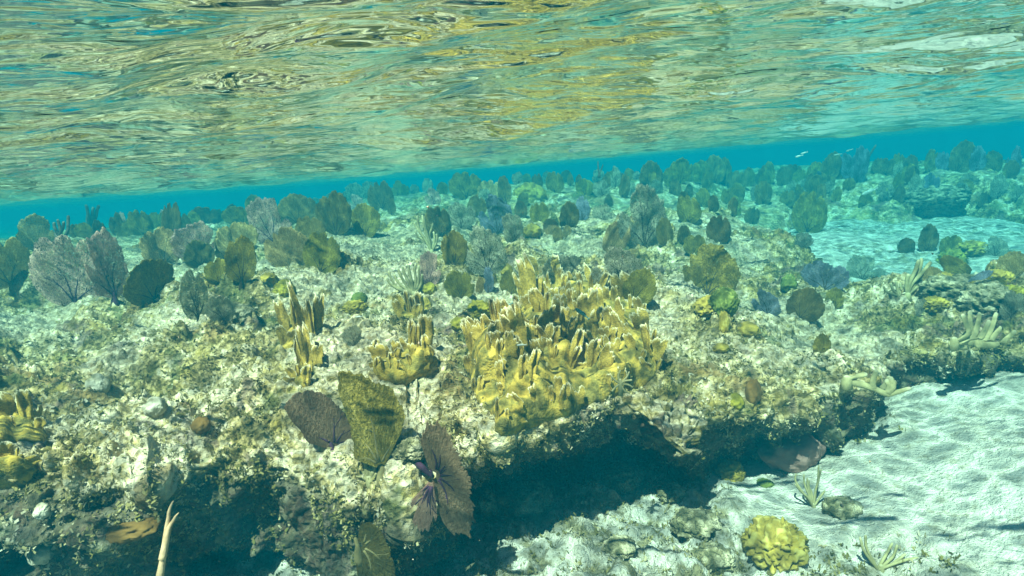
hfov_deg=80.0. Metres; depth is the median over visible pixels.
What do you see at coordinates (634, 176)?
sea fan
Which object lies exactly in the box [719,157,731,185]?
sea fan
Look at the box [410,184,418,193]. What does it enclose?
sea fan
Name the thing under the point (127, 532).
sponge
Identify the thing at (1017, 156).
sea fan
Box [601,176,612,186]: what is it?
sea fan
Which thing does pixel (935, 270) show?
sea fan
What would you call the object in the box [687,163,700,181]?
sea fan
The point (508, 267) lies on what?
knobbly coral
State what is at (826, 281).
sea fan
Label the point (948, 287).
rock
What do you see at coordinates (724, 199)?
sea fan
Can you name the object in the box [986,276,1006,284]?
sea fan
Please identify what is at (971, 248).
knobbly coral
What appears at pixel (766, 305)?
sea fan
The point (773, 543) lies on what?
mound coral
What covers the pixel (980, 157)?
sea fan
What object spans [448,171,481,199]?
sea fan
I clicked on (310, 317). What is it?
fire coral
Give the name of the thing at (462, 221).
sea fan
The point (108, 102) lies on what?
water
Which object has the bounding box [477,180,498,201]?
sea fan
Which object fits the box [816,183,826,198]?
sea fan
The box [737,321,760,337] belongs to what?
mound coral
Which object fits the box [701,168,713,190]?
sea fan
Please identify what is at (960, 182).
sea fan
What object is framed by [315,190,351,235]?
sea fan
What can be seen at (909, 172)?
sea fan
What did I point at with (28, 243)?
sea fan
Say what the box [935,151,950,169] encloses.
sea fan
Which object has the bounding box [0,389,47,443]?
fire coral
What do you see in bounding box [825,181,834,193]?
sea fan
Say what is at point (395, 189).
sea fan
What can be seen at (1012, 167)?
sea fan
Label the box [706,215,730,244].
sea fan
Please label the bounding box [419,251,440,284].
sea fan
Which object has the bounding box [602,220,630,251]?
sea fan
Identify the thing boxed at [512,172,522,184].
sea fan
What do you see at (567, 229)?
sea fan
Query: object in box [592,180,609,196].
sea fan
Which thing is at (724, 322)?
mound coral
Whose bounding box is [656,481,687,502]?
rock
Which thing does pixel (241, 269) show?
sea fan
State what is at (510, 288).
sea fan
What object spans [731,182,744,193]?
sea fan
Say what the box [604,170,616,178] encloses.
sea fan
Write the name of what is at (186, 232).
sea fan
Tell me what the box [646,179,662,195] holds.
sea fan
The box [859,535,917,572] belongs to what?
sea rod
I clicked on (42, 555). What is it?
pale knob
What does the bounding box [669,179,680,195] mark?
sea fan
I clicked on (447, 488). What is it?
sea fan
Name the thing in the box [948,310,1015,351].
branching coral
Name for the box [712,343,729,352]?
mound coral
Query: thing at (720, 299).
mound coral
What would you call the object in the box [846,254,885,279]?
sea fan
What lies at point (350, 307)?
knobbly coral
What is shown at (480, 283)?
sea fan
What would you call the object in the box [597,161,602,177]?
sea rod
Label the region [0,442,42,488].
fire coral
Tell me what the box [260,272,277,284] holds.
knobbly coral
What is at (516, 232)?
sea fan
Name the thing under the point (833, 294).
sea fan
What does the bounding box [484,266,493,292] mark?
sea fan
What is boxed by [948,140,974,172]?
sea fan
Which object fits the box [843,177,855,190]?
sea fan
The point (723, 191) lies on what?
sea fan
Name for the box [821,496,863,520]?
rock
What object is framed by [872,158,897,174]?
sea fan
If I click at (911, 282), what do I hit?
sea rod
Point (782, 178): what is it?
sea fan
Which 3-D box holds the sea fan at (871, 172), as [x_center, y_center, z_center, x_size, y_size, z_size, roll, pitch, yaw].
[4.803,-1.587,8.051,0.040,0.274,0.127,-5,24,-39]
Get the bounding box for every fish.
[575,308,589,319]
[862,187,878,194]
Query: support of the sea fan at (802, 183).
on the reef ledge
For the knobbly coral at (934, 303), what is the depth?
2.70 m
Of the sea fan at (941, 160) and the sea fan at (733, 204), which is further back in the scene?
the sea fan at (941, 160)
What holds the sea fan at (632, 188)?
on the reef ledge
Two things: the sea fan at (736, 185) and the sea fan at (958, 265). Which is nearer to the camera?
the sea fan at (958, 265)
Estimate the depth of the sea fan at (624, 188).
6.89 m
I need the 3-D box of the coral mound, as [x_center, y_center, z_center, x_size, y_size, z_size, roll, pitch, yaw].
[0.195,-1.075,7.218,0.456,0.366,0.461,-5,11,0]
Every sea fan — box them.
[0,237,33,294]
[16,213,54,250]
[28,234,111,305]
[69,224,78,237]
[73,222,92,236]
[78,229,93,238]
[84,226,128,305]
[92,219,102,237]
[92,222,106,237]
[108,217,120,235]
[114,212,122,225]
[114,225,124,236]
[119,212,125,222]
[121,220,133,236]
[123,259,174,305]
[126,210,153,234]
[139,226,181,265]
[149,212,160,229]
[161,202,181,237]
[170,220,214,259]
[178,268,208,321]
[180,213,191,233]
[183,239,214,268]
[187,211,200,227]
[191,206,220,223]
[203,258,228,284]
[204,295,234,323]
[214,236,225,258]
[215,209,225,221]
[215,222,258,257]
[221,206,260,226]
[224,235,256,289]
[245,196,254,212]
[245,197,291,243]
[247,194,262,216]
[263,226,311,266]
[274,193,316,224]
[284,390,351,449]
[295,216,325,241]
[302,232,341,273]
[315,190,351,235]
[338,371,405,488]
[341,324,363,345]
[342,191,350,202]
[345,183,366,199]
[348,194,363,209]
[351,203,380,236]
[353,522,395,575]
[362,181,372,197]
[367,180,393,210]
[387,197,395,214]
[391,180,403,195]
[400,184,409,194]
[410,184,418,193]
[410,420,475,538]
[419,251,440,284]
[422,178,433,192]
[423,206,450,237]
[424,188,440,204]
[436,182,447,193]
[441,230,466,266]
[444,270,474,298]
[447,202,475,228]
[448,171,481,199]
[463,226,507,276]
[467,194,486,217]
[475,277,484,292]
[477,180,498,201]
[478,189,490,201]
[478,194,512,234]
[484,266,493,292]
[497,176,511,203]
[499,270,518,294]
[502,213,523,242]
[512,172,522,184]
[514,200,526,217]
[517,192,528,205]
[522,173,531,182]
[529,202,549,222]
[531,173,542,186]
[542,171,548,182]
[542,253,580,283]
[543,218,558,234]
[545,171,563,192]
[552,226,562,241]
[559,201,579,227]
[561,170,570,182]
[563,225,571,239]
[567,173,573,185]
[575,174,581,185]
[575,178,593,194]
[575,196,590,219]
[590,246,643,289]
[592,169,603,182]
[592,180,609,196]
[592,203,612,219]
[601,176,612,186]
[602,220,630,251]
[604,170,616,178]
[604,194,612,206]
[610,167,620,187]
[617,184,667,248]
[619,174,629,197]
[622,268,656,303]
[624,168,633,180]
[628,182,636,195]
[632,171,639,179]
[639,160,662,189]
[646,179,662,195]
[648,171,656,186]
[649,186,657,212]
[656,217,673,245]
[663,167,679,186]
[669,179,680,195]
[670,157,690,183]
[676,195,701,222]
[677,191,687,203]
[677,225,690,244]
[682,243,740,294]
[683,234,705,254]
[685,184,692,197]
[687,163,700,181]
[694,188,710,206]
[696,160,709,181]
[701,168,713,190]
[706,154,725,183]
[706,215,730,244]
[708,195,718,211]
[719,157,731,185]
[721,188,729,200]
[722,190,731,203]
[726,172,733,184]
[727,197,737,216]
[729,170,740,190]
[729,189,744,202]
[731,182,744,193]
[733,195,740,215]
[739,169,748,188]
[744,207,759,223]
[747,167,754,186]
[750,184,755,200]
[751,289,781,315]
[754,181,771,204]
[755,165,764,184]
[759,172,770,184]
[764,161,774,182]
[776,166,791,185]
[779,190,795,206]
[785,164,801,180]
[785,181,796,191]
[786,287,824,321]
[791,191,827,232]
[792,169,806,184]
[794,184,803,192]
[795,232,813,247]
[798,179,805,188]
[800,260,849,289]
[806,161,828,175]
[807,174,823,192]
[812,333,830,352]
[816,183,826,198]
[821,151,841,180]
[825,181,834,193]
[825,287,843,309]
[827,175,834,185]
[831,186,841,201]
[836,162,848,178]
[840,152,855,178]
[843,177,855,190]
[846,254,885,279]
[852,145,869,182]
[858,193,872,206]
[870,158,881,173]
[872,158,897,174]
[875,181,894,198]
[878,184,891,201]
[885,186,902,199]
[892,171,905,185]
[893,153,903,173]
[893,161,902,176]
[894,184,905,202]
[897,237,915,252]
[901,154,917,168]
[902,163,913,171]
[905,166,919,183]
[908,174,925,191]
[914,299,926,316]
[918,223,938,251]
[923,172,940,187]
[923,266,941,280]
[924,149,937,171]
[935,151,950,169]
[939,235,963,251]
[939,255,971,273]
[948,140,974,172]
[956,179,973,193]
[956,181,968,188]
[958,184,971,208]
[959,173,972,183]
[968,270,993,281]
[969,146,986,170]
[969,175,979,184]
[977,192,989,206]
[982,235,1008,256]
[985,150,1002,171]
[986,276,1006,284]
[990,172,1008,199]
[996,251,1023,276]
[999,291,1023,319]
[1002,160,1019,178]
[1006,146,1021,173]
[1008,185,1023,201]
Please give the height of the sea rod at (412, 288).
0.172 m
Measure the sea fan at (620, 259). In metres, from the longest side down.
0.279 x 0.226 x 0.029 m
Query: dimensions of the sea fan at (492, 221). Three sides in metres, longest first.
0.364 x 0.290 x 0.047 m
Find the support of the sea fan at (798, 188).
on the reef ledge
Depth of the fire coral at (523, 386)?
1.79 m
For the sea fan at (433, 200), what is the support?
on the reef ledge
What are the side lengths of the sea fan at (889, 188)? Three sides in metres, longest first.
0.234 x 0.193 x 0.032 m
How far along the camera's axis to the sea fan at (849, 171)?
8.19 m
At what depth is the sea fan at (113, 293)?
2.79 m
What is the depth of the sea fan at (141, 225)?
5.40 m
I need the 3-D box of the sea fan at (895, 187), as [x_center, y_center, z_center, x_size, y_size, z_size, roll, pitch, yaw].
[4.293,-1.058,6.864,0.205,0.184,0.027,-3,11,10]
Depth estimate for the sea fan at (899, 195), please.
6.82 m
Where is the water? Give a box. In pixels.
[0,0,1023,213]
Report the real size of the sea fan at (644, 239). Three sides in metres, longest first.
0.467 x 0.418 x 0.060 m
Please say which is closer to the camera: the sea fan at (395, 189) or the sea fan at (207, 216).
the sea fan at (207, 216)
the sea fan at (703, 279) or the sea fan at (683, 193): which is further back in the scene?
the sea fan at (683, 193)
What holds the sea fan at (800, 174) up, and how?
on the reef ledge
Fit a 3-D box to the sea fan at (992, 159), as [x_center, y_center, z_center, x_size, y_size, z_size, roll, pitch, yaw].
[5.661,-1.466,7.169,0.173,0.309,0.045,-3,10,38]
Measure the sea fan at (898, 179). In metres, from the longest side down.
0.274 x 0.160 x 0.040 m
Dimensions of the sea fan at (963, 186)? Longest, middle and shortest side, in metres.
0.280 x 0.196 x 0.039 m
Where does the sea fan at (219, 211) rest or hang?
on the reef ledge
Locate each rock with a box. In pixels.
[221,302,257,324]
[391,435,424,464]
[469,487,497,522]
[602,534,636,559]
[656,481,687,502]
[669,504,724,541]
[690,540,735,574]
[756,478,774,487]
[757,433,825,472]
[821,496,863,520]
[903,184,971,209]
[916,273,975,300]
[952,279,1020,314]
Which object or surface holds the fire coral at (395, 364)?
on the reef ledge
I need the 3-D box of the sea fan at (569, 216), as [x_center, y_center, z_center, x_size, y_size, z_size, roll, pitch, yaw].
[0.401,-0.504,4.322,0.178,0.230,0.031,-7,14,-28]
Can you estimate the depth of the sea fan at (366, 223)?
4.32 m
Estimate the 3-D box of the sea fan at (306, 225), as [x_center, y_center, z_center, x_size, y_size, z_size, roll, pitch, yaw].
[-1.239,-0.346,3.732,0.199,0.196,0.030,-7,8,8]
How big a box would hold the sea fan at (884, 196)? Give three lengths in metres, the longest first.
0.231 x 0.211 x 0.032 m
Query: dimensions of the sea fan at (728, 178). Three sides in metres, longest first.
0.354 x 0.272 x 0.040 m
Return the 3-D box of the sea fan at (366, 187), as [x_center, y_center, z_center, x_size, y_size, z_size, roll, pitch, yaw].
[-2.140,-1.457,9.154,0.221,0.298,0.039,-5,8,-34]
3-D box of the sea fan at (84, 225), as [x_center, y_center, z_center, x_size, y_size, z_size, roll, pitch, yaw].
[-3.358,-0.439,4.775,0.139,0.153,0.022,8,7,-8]
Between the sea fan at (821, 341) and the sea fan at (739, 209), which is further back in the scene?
the sea fan at (739, 209)
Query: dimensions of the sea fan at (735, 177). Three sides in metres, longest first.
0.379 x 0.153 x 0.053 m
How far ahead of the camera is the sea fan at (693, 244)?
3.66 m
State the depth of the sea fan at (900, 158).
7.91 m
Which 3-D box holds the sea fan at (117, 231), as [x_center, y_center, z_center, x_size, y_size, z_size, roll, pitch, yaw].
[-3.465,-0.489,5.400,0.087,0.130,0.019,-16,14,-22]
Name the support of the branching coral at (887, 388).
on the reef ledge
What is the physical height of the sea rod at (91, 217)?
0.361 m
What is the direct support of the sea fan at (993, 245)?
on the sand floor
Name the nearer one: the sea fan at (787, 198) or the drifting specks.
the drifting specks
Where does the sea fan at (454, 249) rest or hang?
on the reef ledge
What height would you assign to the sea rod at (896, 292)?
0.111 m
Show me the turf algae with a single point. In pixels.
(256, 477)
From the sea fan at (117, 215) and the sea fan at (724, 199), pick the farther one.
the sea fan at (724, 199)
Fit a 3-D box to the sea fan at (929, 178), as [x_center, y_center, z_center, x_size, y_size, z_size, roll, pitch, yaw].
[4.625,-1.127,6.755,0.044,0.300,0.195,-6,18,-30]
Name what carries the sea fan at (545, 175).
on the reef ledge
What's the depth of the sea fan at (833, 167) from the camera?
8.26 m
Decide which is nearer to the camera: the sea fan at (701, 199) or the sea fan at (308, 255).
the sea fan at (308, 255)
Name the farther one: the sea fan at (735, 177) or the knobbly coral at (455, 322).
the sea fan at (735, 177)
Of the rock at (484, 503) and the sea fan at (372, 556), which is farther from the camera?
the rock at (484, 503)
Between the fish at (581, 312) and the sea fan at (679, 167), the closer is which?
the fish at (581, 312)
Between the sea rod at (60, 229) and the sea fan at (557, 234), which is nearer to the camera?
the sea fan at (557, 234)
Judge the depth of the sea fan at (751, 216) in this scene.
6.33 m
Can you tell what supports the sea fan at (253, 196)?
on the reef ledge
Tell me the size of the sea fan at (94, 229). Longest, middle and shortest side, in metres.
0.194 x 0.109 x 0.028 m
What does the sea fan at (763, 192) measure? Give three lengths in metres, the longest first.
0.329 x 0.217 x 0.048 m
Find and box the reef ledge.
[0,158,1023,575]
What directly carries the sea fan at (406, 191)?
on the reef ledge
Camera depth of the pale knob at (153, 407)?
1.67 m
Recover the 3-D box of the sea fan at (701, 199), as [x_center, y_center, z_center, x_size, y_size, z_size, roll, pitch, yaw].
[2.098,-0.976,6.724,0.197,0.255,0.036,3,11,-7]
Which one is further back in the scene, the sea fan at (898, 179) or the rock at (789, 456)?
the sea fan at (898, 179)
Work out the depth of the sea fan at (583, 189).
7.11 m
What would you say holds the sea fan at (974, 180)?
on the reef ledge
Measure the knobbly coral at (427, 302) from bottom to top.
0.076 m
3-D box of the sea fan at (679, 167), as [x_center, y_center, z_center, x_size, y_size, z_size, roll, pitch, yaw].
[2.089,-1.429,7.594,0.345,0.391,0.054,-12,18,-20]
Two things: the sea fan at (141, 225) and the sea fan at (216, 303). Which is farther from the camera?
the sea fan at (141, 225)
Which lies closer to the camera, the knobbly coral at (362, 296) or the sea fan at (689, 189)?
the knobbly coral at (362, 296)
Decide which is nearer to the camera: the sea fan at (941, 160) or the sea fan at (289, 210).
the sea fan at (289, 210)
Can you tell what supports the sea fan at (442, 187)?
on the reef ledge
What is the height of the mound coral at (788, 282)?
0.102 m
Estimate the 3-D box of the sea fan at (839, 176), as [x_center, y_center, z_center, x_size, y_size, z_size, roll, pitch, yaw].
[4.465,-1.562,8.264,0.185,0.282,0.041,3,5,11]
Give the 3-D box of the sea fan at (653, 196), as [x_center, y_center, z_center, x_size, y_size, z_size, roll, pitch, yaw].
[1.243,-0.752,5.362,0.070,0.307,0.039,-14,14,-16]
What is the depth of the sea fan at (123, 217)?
5.47 m
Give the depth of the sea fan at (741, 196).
7.18 m
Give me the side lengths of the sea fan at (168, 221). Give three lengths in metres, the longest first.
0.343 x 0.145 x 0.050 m
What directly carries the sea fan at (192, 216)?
on the reef ledge
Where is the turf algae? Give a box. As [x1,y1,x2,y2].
[0,235,1023,575]
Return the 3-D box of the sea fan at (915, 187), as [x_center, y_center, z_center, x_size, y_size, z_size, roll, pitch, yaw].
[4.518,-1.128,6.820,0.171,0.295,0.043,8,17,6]
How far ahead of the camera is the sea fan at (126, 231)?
5.40 m
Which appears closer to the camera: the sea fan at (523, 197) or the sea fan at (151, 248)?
the sea fan at (151, 248)
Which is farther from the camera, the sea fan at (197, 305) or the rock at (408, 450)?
the sea fan at (197, 305)
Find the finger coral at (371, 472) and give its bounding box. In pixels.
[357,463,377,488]
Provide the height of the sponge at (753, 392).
0.090 m
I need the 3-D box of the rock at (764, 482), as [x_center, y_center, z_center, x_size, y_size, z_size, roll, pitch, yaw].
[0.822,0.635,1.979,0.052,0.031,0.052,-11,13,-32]
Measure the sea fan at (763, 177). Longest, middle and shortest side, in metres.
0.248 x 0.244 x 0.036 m
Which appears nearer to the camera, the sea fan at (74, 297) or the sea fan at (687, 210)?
the sea fan at (74, 297)
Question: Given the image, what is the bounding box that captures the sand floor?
[190,177,1023,575]
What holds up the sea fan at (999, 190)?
on the reef ledge
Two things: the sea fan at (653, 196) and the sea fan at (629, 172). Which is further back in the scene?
the sea fan at (629, 172)
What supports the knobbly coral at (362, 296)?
on the reef ledge
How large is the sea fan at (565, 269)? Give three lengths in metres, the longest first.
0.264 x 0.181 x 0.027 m
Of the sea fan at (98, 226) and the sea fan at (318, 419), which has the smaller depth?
the sea fan at (318, 419)
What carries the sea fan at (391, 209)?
on the reef ledge
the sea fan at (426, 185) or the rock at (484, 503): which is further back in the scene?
the sea fan at (426, 185)
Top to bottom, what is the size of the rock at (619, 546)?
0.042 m
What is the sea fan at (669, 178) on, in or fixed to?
on the reef ledge
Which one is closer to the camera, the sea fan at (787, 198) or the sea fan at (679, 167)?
the sea fan at (787, 198)
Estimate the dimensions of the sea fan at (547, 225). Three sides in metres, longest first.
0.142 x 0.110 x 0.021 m
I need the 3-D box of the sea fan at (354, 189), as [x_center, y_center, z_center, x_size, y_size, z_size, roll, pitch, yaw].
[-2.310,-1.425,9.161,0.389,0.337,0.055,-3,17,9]
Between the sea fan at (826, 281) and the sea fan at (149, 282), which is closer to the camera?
the sea fan at (149, 282)
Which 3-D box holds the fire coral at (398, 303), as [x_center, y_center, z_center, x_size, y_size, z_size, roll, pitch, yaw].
[-0.419,0.066,2.419,0.183,0.139,0.147,5,14,42]
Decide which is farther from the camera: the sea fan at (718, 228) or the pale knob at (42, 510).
the sea fan at (718, 228)
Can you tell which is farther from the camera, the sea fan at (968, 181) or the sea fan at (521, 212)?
the sea fan at (968, 181)
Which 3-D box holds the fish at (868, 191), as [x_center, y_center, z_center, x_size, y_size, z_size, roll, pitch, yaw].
[3.286,-0.887,5.598,0.141,0.040,0.015,-24,-1,32]
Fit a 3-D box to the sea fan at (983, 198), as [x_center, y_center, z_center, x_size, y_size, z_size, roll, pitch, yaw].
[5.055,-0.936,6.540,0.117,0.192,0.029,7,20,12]
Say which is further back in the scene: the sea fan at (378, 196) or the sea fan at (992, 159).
the sea fan at (992, 159)
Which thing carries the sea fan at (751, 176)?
on the reef ledge
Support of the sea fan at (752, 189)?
on the reef ledge
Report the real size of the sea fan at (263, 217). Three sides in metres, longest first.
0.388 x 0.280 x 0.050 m
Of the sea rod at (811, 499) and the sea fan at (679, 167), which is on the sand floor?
the sea rod at (811, 499)
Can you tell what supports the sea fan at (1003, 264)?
on the reef ledge
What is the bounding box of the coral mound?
[512,182,546,202]
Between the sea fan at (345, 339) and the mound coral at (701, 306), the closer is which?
the sea fan at (345, 339)
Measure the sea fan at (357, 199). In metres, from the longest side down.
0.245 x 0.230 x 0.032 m
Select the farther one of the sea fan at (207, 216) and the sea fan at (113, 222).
the sea fan at (207, 216)
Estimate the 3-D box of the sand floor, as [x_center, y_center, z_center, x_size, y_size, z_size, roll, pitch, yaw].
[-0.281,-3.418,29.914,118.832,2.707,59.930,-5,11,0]
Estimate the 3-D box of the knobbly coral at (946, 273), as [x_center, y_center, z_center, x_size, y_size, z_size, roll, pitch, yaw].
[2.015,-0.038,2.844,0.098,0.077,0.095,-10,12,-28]
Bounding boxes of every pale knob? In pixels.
[25,540,53,565]
[32,502,51,520]
[85,373,110,393]
[142,397,167,417]
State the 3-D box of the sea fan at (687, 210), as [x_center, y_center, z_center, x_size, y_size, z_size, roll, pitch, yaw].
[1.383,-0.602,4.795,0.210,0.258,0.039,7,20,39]
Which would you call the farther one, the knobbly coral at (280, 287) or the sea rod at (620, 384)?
the knobbly coral at (280, 287)
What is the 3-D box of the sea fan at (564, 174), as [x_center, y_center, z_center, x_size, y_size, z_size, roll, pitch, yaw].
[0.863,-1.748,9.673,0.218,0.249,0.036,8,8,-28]
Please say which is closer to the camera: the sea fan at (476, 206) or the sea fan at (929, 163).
the sea fan at (476, 206)
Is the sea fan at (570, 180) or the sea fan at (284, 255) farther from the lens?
the sea fan at (570, 180)
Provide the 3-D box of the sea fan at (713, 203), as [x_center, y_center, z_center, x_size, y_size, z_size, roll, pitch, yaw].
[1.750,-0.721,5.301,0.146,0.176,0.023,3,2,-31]
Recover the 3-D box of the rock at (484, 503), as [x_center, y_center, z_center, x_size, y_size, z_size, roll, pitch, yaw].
[-0.093,0.684,1.920,0.106,0.106,0.114,-5,11,0]
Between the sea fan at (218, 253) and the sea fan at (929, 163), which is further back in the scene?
the sea fan at (929, 163)
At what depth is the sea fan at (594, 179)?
8.91 m
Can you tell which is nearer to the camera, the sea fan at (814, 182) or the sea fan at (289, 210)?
the sea fan at (289, 210)
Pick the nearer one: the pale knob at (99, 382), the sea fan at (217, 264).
the pale knob at (99, 382)
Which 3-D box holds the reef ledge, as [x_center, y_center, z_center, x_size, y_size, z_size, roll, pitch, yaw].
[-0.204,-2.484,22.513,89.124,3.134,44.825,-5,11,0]
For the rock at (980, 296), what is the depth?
2.51 m
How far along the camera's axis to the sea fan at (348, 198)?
9.09 m
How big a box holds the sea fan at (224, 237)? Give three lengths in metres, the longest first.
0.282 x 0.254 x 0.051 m
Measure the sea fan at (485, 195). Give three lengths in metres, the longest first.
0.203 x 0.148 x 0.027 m
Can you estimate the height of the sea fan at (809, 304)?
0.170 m
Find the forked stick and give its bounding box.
[156,501,178,575]
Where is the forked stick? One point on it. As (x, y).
(164, 547)
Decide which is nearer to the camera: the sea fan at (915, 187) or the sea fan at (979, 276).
the sea fan at (979, 276)
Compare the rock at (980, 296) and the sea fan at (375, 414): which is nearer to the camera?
the sea fan at (375, 414)
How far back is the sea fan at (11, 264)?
3.22 m
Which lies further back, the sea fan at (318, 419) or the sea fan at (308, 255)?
the sea fan at (308, 255)
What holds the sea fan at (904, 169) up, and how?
on the reef ledge
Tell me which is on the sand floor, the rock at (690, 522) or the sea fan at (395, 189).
the rock at (690, 522)
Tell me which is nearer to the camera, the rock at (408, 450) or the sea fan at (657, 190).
the rock at (408, 450)
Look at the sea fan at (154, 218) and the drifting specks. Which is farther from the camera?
the sea fan at (154, 218)
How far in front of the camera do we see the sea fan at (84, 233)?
4.76 m
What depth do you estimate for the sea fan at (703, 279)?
2.90 m
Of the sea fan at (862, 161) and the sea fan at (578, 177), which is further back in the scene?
the sea fan at (578, 177)
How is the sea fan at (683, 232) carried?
on the reef ledge
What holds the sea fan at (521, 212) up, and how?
on the reef ledge
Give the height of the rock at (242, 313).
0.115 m
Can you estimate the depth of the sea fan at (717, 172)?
8.86 m
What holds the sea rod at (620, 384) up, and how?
attached to the fire coral at (523, 386)
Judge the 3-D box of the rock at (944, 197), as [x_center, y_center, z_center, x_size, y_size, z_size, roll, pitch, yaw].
[4.706,-1.016,6.834,0.725,0.305,0.711,-5,11,0]
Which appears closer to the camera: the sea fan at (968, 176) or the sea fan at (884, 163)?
the sea fan at (968, 176)
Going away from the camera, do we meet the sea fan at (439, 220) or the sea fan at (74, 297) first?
the sea fan at (74, 297)
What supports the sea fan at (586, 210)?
on the reef ledge
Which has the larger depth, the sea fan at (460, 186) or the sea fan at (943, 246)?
the sea fan at (460, 186)
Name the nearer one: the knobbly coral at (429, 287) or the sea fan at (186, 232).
the knobbly coral at (429, 287)
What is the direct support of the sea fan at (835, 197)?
on the reef ledge
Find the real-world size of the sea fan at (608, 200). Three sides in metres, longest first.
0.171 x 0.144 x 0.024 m
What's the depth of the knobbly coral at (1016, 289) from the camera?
2.50 m
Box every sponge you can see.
[105,515,164,544]
[190,416,210,434]
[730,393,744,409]
[745,379,762,404]
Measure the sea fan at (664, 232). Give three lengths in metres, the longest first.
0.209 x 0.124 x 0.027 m
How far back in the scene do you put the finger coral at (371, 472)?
1.48 m
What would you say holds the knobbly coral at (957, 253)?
on the reef ledge
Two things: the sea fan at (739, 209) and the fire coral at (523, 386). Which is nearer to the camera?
the fire coral at (523, 386)
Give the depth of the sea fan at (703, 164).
8.77 m
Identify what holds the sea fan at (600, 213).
on the reef ledge
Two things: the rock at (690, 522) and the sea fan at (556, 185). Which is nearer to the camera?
the rock at (690, 522)
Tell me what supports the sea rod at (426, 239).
on the reef ledge
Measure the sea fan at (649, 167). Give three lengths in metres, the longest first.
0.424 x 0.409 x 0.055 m
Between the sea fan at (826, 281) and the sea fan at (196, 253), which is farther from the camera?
the sea fan at (196, 253)
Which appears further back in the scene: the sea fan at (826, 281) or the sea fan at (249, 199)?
the sea fan at (249, 199)
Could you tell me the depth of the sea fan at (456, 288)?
2.64 m
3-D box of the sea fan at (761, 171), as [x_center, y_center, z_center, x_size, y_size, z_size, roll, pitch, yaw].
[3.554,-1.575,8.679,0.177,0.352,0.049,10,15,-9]
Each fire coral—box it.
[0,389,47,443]
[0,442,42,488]
[272,280,324,348]
[281,322,324,387]
[366,314,437,386]
[390,290,427,318]
[460,252,669,435]
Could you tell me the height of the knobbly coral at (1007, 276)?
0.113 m
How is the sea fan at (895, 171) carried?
on the reef ledge
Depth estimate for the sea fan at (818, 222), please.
6.09 m
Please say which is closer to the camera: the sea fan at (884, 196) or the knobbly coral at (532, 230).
the knobbly coral at (532, 230)
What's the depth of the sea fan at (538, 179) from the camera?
7.74 m
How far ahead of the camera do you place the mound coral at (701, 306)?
2.27 m
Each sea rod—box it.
[52,215,69,253]
[85,205,99,226]
[386,264,423,294]
[414,215,437,252]
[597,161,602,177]
[611,370,632,395]
[794,465,825,507]
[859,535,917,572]
[883,281,901,296]
[904,258,931,301]
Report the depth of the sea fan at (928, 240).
5.07 m
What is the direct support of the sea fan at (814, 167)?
on the reef ledge
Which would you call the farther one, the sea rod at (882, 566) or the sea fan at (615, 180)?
the sea fan at (615, 180)
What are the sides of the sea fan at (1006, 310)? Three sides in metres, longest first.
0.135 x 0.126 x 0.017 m
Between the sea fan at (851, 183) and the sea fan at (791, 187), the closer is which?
the sea fan at (851, 183)
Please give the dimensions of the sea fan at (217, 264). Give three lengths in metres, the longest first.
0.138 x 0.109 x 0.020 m
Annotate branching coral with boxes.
[840,369,910,396]
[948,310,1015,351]
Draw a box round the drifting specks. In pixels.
[9,206,1013,561]
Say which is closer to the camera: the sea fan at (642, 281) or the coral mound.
the sea fan at (642, 281)
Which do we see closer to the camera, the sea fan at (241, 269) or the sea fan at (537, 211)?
the sea fan at (241, 269)
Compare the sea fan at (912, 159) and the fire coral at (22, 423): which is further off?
the sea fan at (912, 159)
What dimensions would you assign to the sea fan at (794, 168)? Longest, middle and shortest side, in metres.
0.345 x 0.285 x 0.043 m
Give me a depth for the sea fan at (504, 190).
6.55 m
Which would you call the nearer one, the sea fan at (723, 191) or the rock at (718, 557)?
the rock at (718, 557)
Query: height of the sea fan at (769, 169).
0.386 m
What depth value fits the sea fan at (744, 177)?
8.46 m
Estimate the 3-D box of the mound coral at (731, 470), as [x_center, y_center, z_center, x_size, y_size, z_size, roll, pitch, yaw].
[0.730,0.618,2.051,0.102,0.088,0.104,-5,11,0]
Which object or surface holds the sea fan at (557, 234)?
on the reef ledge
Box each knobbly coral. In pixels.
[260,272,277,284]
[271,279,295,297]
[341,299,367,315]
[351,292,367,301]
[422,282,436,294]
[423,297,431,309]
[450,316,465,330]
[467,300,493,320]
[500,263,512,274]
[523,223,541,237]
[918,295,949,312]
[935,248,968,263]
[935,271,952,275]
[955,239,990,256]
[983,269,1014,282]
[1005,284,1023,302]
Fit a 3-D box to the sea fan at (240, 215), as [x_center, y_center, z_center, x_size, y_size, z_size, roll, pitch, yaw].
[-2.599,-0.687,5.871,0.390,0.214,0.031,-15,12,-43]
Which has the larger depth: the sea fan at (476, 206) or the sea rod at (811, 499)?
the sea fan at (476, 206)
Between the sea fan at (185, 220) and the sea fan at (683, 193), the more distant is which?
the sea fan at (185, 220)
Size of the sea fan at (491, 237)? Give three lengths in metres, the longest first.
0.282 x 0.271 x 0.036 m
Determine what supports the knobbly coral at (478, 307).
on the reef ledge
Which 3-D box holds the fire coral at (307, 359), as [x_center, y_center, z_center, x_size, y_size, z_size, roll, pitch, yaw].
[-0.594,0.182,1.763,0.125,0.191,0.230,-5,11,0]
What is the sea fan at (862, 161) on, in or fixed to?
on the reef ledge
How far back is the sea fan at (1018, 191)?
6.34 m
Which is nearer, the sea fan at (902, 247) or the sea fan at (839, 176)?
the sea fan at (902, 247)
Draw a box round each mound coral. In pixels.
[692,295,713,317]
[707,287,739,316]
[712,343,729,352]
[715,458,745,481]
[718,311,729,332]
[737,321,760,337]
[741,515,809,574]
[780,274,796,291]

